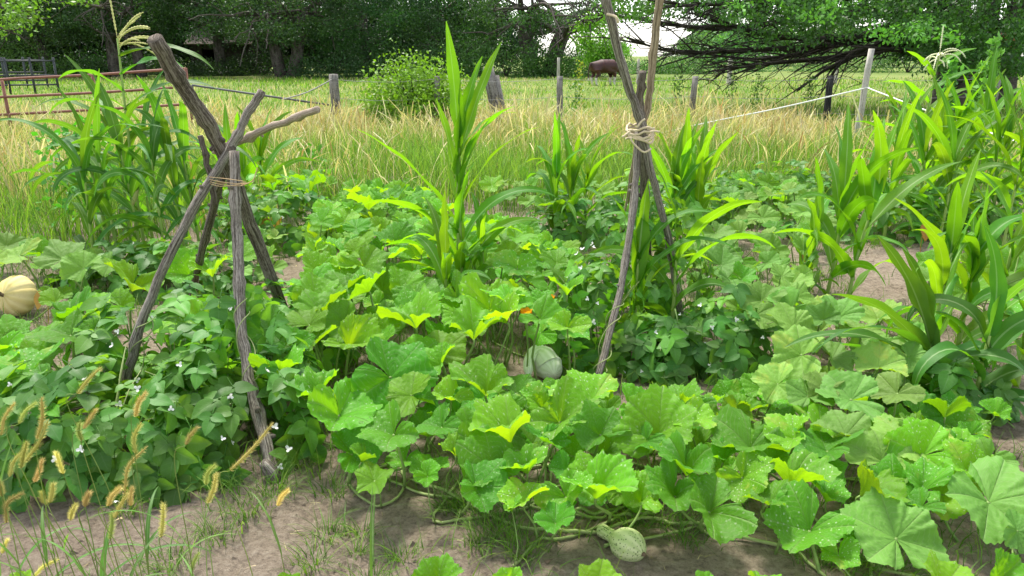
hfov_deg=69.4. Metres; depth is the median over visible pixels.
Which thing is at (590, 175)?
corn plant
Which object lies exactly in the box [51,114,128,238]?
leafy weed
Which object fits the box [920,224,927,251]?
blossom
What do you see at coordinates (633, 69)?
shrub
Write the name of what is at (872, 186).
corn plant
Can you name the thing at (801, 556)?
grass tuft
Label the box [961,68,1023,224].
corn plant
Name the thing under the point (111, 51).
broadleaf tree
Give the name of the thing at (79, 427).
foxtail
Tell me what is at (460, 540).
dry litter
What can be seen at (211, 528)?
grass tuft
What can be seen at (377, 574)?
grass tuft
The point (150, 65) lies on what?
shrub
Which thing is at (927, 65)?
corn plant
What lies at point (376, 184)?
squash plant
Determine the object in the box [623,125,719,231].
corn plant
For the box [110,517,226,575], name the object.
grass tuft
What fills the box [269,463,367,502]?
grass tuft
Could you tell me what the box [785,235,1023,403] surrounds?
corn plant
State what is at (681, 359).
bean plant
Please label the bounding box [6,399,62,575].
foxtail
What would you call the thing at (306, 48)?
broadleaf tree
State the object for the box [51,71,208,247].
corn plant
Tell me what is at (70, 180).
corn plant
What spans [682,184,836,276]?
squash plant
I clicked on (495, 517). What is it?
grass tuft
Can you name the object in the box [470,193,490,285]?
corn plant
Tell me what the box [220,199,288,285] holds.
squash plant
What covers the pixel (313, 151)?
leafy weed
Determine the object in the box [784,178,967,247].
bean plant
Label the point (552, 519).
grass tuft
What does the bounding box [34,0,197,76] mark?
broadleaf tree
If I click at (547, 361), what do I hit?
gourd
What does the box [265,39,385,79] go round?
shrub
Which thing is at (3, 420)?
foxtail
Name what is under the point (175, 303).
bean plant
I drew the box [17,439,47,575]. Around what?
foxtail
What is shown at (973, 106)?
corn plant
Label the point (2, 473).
grass plant
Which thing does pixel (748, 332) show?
bean plant
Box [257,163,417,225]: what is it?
squash plant
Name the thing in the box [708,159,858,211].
bean plant
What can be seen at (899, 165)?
corn plant
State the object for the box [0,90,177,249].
corn plant
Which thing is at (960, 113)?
corn plant
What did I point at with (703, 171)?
corn plant
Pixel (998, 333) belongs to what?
corn plant
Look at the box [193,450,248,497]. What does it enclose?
grass tuft
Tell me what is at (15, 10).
overhanging tree
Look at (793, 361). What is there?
squash plant
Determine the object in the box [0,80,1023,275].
tall grass
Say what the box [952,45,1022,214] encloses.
corn plant
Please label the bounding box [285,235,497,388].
squash plant
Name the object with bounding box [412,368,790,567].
squash plant
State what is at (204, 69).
shrub
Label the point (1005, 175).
corn plant
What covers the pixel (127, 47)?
broadleaf tree
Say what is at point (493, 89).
old post
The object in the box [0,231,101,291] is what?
squash plant
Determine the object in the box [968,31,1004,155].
horseweed
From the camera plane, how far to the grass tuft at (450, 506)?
2.73 m
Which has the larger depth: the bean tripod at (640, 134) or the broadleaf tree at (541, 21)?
the broadleaf tree at (541, 21)
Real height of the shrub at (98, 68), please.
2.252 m
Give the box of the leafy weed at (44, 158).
[27,123,85,210]
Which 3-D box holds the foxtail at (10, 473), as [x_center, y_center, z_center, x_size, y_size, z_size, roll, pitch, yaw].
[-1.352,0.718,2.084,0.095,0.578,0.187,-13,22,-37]
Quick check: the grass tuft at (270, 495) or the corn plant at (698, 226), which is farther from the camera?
the corn plant at (698, 226)
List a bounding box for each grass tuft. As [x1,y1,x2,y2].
[85,482,166,521]
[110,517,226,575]
[170,498,252,548]
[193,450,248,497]
[197,478,293,534]
[226,453,318,505]
[251,444,336,472]
[266,526,365,575]
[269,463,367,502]
[292,496,360,549]
[323,498,399,541]
[324,545,410,575]
[339,520,389,559]
[365,513,451,575]
[392,472,473,523]
[407,469,501,525]
[432,498,541,560]
[444,509,511,567]
[478,509,584,571]
[510,503,588,541]
[598,502,666,538]
[618,502,700,533]
[637,507,727,553]
[762,535,863,575]
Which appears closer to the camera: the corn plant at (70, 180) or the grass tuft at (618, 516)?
the grass tuft at (618, 516)
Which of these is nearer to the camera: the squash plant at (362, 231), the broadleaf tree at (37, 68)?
the squash plant at (362, 231)
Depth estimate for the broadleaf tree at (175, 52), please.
69.15 m
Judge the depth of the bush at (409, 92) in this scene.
14.75 m
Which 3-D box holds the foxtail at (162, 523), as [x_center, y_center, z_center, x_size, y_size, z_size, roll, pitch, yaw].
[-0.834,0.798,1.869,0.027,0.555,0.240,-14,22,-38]
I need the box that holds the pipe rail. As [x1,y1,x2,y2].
[191,84,328,124]
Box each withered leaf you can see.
[34,290,48,323]
[270,216,281,225]
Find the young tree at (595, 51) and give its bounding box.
[567,11,637,76]
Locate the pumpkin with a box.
[0,275,36,315]
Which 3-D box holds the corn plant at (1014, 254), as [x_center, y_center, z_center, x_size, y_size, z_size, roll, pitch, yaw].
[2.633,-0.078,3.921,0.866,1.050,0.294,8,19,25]
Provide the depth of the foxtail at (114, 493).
1.88 m
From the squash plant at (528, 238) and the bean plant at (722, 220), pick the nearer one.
the squash plant at (528, 238)
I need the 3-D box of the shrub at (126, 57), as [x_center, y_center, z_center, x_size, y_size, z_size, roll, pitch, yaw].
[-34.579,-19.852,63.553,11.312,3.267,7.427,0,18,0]
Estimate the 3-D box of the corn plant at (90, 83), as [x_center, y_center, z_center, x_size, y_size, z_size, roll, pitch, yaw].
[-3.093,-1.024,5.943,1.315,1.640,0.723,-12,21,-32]
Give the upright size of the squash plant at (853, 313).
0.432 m
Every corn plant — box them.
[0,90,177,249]
[21,85,169,244]
[31,71,171,250]
[34,54,203,241]
[48,0,217,257]
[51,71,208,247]
[52,73,199,243]
[71,84,229,274]
[114,80,255,249]
[135,75,228,245]
[185,104,270,220]
[202,104,317,199]
[218,104,265,216]
[357,21,555,291]
[411,190,490,338]
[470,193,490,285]
[524,118,632,219]
[525,112,586,231]
[526,117,608,239]
[578,165,774,348]
[613,181,739,313]
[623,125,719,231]
[655,108,712,238]
[686,116,737,216]
[776,96,960,297]
[781,102,917,294]
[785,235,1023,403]
[788,229,838,305]
[799,157,829,290]
[852,77,963,192]
[859,86,924,236]
[861,26,980,173]
[875,186,1023,345]
[882,225,1023,401]
[887,81,990,229]
[887,85,1023,233]
[887,149,999,341]
[890,56,1016,218]
[911,171,1023,346]
[913,71,973,193]
[927,83,1023,223]
[935,69,1019,192]
[944,73,1023,245]
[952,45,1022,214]
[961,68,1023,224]
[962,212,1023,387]
[971,80,1023,234]
[985,118,1023,214]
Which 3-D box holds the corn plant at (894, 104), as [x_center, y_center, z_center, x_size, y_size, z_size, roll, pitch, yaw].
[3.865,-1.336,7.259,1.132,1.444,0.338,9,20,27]
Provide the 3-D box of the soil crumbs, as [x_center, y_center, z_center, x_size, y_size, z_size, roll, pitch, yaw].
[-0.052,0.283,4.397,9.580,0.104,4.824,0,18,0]
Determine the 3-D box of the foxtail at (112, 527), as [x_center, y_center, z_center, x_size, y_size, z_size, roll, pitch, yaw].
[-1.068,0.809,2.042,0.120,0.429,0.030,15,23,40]
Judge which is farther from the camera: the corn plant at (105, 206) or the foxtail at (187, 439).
the corn plant at (105, 206)
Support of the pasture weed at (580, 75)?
on the pasture
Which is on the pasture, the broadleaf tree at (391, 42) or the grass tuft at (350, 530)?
the broadleaf tree at (391, 42)
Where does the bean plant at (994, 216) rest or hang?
on the garden soil
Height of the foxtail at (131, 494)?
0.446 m
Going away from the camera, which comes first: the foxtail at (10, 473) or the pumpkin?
the foxtail at (10, 473)
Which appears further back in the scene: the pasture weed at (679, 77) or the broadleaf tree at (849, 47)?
the broadleaf tree at (849, 47)
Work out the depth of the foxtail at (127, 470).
2.12 m
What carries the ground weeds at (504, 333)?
on the garden soil
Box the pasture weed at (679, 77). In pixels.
[665,70,685,110]
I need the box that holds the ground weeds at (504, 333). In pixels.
[0,177,1023,575]
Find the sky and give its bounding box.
[304,0,1023,55]
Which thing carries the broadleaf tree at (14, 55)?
on the pasture
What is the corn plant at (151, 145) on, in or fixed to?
on the garden soil
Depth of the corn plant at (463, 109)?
4.46 m
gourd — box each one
[523,345,561,379]
[596,524,646,561]
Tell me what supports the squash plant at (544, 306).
on the garden soil
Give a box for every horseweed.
[931,57,963,155]
[960,60,989,157]
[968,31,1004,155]
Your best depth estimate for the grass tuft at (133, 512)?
2.70 m
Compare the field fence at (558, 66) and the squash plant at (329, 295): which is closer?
the squash plant at (329, 295)
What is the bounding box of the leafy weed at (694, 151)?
[657,139,698,172]
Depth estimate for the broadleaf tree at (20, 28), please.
58.67 m
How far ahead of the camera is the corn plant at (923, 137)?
6.54 m
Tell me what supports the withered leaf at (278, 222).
on the garden soil
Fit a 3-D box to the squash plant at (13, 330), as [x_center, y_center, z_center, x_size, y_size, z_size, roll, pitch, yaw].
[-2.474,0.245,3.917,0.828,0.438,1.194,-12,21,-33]
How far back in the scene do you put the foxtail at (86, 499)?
1.92 m
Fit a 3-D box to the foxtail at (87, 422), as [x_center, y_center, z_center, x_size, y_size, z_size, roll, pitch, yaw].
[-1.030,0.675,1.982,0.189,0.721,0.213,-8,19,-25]
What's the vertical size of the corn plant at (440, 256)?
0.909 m
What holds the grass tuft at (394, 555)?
on the garden soil
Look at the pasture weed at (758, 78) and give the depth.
19.29 m
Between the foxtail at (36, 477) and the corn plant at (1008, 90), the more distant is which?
the corn plant at (1008, 90)
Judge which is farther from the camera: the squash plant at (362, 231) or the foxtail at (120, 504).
the squash plant at (362, 231)
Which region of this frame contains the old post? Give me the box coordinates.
[483,67,505,131]
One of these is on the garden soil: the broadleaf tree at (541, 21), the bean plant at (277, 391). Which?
the bean plant at (277, 391)
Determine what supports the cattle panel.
on the pasture
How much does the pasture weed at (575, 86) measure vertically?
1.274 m
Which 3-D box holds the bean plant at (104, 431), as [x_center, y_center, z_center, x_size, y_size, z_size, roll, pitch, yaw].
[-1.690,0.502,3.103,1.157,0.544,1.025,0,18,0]
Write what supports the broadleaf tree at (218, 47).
on the pasture
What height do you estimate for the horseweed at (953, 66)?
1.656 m
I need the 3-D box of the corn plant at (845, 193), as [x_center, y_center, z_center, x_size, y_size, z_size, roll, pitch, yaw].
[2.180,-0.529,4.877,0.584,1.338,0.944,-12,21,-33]
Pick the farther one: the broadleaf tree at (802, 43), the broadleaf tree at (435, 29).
the broadleaf tree at (802, 43)
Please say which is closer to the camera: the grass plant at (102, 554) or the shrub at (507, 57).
the grass plant at (102, 554)
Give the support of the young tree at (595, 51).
on the pasture
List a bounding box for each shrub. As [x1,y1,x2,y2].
[0,32,98,77]
[27,49,114,77]
[55,45,162,74]
[107,44,212,75]
[187,56,256,76]
[214,46,316,75]
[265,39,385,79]
[320,27,431,77]
[377,26,515,77]
[442,23,569,77]
[495,33,602,77]
[560,43,606,76]
[605,54,687,73]
[640,37,716,74]
[661,35,778,71]
[719,41,845,70]
[789,44,901,72]
[827,47,934,73]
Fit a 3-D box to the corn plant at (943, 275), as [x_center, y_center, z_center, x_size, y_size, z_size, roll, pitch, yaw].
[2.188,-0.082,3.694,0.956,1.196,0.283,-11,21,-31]
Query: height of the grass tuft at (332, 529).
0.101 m
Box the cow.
[588,59,621,85]
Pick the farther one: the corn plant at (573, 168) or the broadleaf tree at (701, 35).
the broadleaf tree at (701, 35)
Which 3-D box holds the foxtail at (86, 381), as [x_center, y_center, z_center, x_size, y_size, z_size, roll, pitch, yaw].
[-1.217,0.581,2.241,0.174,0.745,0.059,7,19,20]
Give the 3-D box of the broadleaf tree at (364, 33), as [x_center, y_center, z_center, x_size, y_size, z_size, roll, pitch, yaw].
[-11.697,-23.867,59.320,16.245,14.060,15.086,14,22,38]
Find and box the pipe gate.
[0,67,193,135]
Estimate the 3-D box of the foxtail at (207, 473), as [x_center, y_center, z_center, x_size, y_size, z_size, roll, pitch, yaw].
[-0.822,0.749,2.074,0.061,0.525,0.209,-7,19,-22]
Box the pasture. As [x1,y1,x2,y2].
[0,56,1023,172]
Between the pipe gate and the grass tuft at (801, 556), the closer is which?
the grass tuft at (801, 556)
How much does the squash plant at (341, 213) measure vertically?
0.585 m
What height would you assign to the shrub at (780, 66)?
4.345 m
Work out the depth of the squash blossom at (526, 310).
3.68 m
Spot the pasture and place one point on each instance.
(787, 73)
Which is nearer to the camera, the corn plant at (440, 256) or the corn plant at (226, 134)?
the corn plant at (440, 256)
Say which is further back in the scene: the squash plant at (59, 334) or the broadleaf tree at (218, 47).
the broadleaf tree at (218, 47)
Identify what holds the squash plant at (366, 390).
on the garden soil
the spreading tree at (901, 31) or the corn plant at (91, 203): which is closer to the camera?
the corn plant at (91, 203)
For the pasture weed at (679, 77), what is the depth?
18.32 m
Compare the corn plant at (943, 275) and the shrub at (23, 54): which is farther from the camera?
the shrub at (23, 54)
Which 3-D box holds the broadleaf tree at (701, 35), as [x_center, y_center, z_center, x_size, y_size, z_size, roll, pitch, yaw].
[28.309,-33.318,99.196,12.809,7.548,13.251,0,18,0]
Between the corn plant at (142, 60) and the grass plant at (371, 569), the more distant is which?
the corn plant at (142, 60)
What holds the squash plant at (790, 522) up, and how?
on the garden soil
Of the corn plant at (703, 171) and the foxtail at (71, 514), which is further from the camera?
the corn plant at (703, 171)
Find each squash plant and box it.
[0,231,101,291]
[0,285,118,445]
[0,286,128,373]
[1,233,114,320]
[9,547,1023,575]
[102,247,315,360]
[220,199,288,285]
[248,272,571,565]
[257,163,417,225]
[284,207,416,327]
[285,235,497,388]
[301,183,502,261]
[301,380,524,516]
[328,177,441,218]
[395,214,580,286]
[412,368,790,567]
[455,234,593,380]
[479,167,617,233]
[499,373,716,548]
[674,219,819,306]
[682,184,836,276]
[697,365,1014,554]
[710,169,817,223]
[724,286,940,373]
[744,280,926,423]
[755,413,984,575]
[785,369,1023,575]
[916,239,1023,350]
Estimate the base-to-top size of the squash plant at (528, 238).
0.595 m
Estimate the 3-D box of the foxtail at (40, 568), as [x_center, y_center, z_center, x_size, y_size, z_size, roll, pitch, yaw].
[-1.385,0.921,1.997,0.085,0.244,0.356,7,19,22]
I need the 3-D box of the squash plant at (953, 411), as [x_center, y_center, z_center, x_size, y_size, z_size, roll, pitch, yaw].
[1.282,0.566,3.032,1.188,0.300,1.688,14,22,37]
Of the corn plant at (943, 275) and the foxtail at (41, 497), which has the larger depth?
the corn plant at (943, 275)
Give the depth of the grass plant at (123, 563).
2.30 m
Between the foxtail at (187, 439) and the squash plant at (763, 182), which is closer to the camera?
the foxtail at (187, 439)
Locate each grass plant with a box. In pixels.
[0,436,14,575]
[18,525,76,569]
[55,543,159,575]
[99,525,110,575]
[107,544,214,575]
[370,486,372,575]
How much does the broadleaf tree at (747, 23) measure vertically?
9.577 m
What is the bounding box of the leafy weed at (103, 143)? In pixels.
[73,112,142,229]
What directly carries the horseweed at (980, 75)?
on the garden soil
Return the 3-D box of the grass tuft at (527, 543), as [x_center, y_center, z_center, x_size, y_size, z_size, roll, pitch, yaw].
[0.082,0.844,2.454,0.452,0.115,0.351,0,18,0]
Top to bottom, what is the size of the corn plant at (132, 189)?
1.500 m
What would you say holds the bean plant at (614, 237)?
on the garden soil
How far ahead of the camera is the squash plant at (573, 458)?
2.60 m
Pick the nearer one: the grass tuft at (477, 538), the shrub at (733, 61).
the grass tuft at (477, 538)
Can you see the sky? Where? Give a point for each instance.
(668, 35)
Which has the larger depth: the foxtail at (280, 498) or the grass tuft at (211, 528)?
the grass tuft at (211, 528)
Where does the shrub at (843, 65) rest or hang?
on the pasture
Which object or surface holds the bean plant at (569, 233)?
on the garden soil
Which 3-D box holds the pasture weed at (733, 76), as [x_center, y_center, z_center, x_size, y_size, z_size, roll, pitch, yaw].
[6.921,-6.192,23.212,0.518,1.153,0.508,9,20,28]
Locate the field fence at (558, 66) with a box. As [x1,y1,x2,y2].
[557,58,838,84]
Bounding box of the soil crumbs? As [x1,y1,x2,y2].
[0,237,1013,575]
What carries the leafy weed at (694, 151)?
on the pasture
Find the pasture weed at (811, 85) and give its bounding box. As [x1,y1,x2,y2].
[802,75,819,112]
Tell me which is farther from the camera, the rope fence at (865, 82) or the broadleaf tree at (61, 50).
the broadleaf tree at (61, 50)
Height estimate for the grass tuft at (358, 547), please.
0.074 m
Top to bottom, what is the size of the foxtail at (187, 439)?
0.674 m
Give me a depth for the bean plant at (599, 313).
3.84 m
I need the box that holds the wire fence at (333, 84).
[281,74,1000,134]
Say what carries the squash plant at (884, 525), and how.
on the garden soil
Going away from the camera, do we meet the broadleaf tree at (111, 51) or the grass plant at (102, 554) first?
the grass plant at (102, 554)
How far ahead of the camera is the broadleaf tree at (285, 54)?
70.14 m
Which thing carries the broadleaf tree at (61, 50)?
on the pasture
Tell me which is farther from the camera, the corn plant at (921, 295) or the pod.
the pod
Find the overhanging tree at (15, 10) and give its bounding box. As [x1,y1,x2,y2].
[0,0,123,48]
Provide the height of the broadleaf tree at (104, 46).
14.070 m
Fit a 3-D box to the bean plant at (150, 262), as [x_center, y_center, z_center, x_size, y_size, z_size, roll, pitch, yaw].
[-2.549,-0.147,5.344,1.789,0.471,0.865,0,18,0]
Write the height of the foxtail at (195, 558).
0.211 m
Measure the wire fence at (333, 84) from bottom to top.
1.548 m
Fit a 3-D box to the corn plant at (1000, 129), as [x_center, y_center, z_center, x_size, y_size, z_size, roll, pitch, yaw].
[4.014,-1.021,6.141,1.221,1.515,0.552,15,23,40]
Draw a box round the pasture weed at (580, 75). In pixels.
[570,60,586,106]
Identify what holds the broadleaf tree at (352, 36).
on the pasture
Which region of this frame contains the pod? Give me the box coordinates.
[655,309,677,341]
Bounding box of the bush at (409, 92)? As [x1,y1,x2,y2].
[341,38,490,138]
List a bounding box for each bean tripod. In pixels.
[121,33,319,482]
[595,0,683,374]
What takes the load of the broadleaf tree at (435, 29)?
on the pasture
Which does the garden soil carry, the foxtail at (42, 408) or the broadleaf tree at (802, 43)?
the foxtail at (42, 408)
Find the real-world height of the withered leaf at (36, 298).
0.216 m
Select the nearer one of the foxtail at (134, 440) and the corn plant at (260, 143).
the foxtail at (134, 440)
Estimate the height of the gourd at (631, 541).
0.113 m
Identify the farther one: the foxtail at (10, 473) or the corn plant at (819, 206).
the corn plant at (819, 206)
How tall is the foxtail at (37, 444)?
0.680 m
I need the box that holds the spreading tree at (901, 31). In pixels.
[550,0,1023,112]
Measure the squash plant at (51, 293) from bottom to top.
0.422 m
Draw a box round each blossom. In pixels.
[520,307,531,366]
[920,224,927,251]
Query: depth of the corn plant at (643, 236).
4.08 m
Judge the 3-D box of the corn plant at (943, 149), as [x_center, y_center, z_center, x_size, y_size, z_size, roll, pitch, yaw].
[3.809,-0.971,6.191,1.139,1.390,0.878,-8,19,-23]
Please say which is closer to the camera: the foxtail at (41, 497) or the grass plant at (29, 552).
the foxtail at (41, 497)
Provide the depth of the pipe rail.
13.97 m
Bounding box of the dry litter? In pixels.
[4,244,1007,575]
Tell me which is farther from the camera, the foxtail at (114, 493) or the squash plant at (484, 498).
the squash plant at (484, 498)
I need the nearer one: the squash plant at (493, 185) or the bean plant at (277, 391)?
the bean plant at (277, 391)
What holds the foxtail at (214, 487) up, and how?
on the garden soil
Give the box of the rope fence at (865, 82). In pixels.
[655,49,1016,143]
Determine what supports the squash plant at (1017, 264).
on the garden soil
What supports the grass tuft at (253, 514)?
on the garden soil
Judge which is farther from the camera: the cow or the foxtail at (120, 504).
the cow
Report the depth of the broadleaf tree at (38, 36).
57.70 m
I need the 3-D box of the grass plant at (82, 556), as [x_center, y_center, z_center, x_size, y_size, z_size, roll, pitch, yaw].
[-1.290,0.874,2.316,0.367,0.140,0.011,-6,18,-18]
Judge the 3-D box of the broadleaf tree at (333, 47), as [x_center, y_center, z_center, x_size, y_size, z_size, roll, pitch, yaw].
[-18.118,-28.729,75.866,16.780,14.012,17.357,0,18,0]
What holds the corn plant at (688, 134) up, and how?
on the garden soil
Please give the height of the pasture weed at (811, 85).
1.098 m
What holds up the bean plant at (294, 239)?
on the garden soil
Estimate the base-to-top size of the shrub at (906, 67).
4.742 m
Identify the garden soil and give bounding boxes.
[0,170,1023,575]
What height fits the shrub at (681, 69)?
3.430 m
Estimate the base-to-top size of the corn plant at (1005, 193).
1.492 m
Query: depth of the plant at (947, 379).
3.30 m
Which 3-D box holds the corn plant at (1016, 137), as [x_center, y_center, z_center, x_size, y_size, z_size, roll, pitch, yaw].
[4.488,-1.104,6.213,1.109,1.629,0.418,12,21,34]
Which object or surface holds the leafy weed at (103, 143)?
on the garden soil
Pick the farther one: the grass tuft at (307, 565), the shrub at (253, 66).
the shrub at (253, 66)
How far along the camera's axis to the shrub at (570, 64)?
57.46 m
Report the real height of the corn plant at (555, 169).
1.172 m
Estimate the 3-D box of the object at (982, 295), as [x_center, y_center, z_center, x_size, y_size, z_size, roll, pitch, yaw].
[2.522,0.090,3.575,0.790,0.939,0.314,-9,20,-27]
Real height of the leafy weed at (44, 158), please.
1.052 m
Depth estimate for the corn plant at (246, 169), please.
6.93 m
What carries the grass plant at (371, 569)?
on the garden soil
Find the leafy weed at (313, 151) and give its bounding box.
[296,143,326,170]
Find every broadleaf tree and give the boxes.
[0,0,49,71]
[0,0,64,56]
[0,0,103,73]
[0,2,93,70]
[5,0,127,69]
[6,0,195,76]
[30,1,153,70]
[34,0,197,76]
[90,15,183,68]
[122,0,272,69]
[133,0,285,75]
[167,0,390,76]
[181,0,316,68]
[239,0,327,66]
[273,0,398,71]
[276,0,456,75]
[313,0,442,70]
[360,0,443,70]
[366,0,524,71]
[367,0,515,75]
[401,0,551,72]
[440,0,632,76]
[675,16,766,67]
[689,7,790,64]
[772,14,864,63]
[831,0,931,66]
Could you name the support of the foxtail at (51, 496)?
on the garden soil
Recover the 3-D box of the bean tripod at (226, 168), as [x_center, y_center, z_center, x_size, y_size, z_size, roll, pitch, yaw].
[-1.528,-0.324,3.638,2.169,1.740,1.086,12,21,32]
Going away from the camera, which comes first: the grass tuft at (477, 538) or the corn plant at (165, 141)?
the grass tuft at (477, 538)
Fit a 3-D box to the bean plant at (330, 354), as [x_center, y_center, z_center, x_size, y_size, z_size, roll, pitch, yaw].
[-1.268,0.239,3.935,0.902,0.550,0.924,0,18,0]
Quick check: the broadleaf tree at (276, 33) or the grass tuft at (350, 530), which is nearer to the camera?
the grass tuft at (350, 530)
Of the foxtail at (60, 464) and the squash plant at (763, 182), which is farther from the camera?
the squash plant at (763, 182)
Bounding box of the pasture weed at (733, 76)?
[723,72,739,101]
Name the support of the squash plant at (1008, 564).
on the garden soil
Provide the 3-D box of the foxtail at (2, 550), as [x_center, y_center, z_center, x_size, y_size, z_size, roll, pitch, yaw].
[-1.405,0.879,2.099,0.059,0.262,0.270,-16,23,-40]
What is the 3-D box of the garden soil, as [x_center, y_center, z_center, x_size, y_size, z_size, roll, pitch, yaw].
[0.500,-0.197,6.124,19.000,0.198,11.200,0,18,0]
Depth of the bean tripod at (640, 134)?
3.79 m
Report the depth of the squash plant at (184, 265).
4.08 m
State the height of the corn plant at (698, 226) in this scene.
1.098 m
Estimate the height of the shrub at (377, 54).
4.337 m
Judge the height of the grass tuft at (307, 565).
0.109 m
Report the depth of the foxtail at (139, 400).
2.09 m
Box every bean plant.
[0,346,251,514]
[43,236,283,304]
[57,279,271,418]
[115,283,326,509]
[179,278,360,398]
[201,171,331,256]
[526,190,681,249]
[541,241,659,377]
[584,168,713,324]
[612,309,708,387]
[646,255,783,385]
[650,176,791,230]
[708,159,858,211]
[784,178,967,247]
[874,173,1023,235]
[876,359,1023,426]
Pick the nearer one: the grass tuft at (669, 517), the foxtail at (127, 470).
the foxtail at (127, 470)
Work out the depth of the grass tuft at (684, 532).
2.54 m
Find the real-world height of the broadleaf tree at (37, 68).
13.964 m
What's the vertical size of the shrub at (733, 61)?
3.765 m
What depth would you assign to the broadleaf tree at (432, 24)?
68.74 m
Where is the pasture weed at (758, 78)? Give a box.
[747,62,767,107]
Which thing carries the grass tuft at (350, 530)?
on the garden soil
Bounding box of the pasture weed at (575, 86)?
[566,74,590,118]
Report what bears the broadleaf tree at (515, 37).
on the pasture
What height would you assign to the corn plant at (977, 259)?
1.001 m
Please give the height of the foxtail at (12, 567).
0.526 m
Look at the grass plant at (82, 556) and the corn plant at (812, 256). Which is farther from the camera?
the corn plant at (812, 256)
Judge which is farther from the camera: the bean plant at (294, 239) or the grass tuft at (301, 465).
the bean plant at (294, 239)
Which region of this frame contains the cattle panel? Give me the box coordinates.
[0,57,59,94]
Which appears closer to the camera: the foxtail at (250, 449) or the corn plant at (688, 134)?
the foxtail at (250, 449)
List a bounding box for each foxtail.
[0,401,20,575]
[0,479,34,575]
[0,490,25,575]
[0,538,8,556]
[2,395,57,575]
[2,449,52,575]
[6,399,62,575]
[15,418,58,575]
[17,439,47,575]
[30,456,88,575]
[30,481,85,575]
[32,557,59,575]
[37,490,86,575]
[52,451,97,575]
[65,502,103,571]
[66,366,137,575]
[72,407,169,575]
[75,421,120,575]
[78,489,158,575]
[87,424,198,575]
[98,485,138,575]
[103,491,129,575]
[107,511,118,575]
[118,446,190,575]
[126,484,230,575]
[129,422,148,574]
[131,390,157,573]
[157,502,168,575]
[179,472,218,575]
[189,550,199,574]
[200,463,217,575]
[219,422,274,575]
[249,487,289,572]
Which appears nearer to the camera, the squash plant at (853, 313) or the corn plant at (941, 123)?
the squash plant at (853, 313)
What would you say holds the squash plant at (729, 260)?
on the garden soil
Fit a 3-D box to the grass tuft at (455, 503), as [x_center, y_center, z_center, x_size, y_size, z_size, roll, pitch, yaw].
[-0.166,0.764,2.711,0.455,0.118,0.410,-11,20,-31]
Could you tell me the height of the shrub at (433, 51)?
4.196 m
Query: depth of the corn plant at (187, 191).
5.88 m
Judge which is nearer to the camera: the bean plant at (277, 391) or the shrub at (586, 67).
the bean plant at (277, 391)
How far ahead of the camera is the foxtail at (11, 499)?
1.98 m

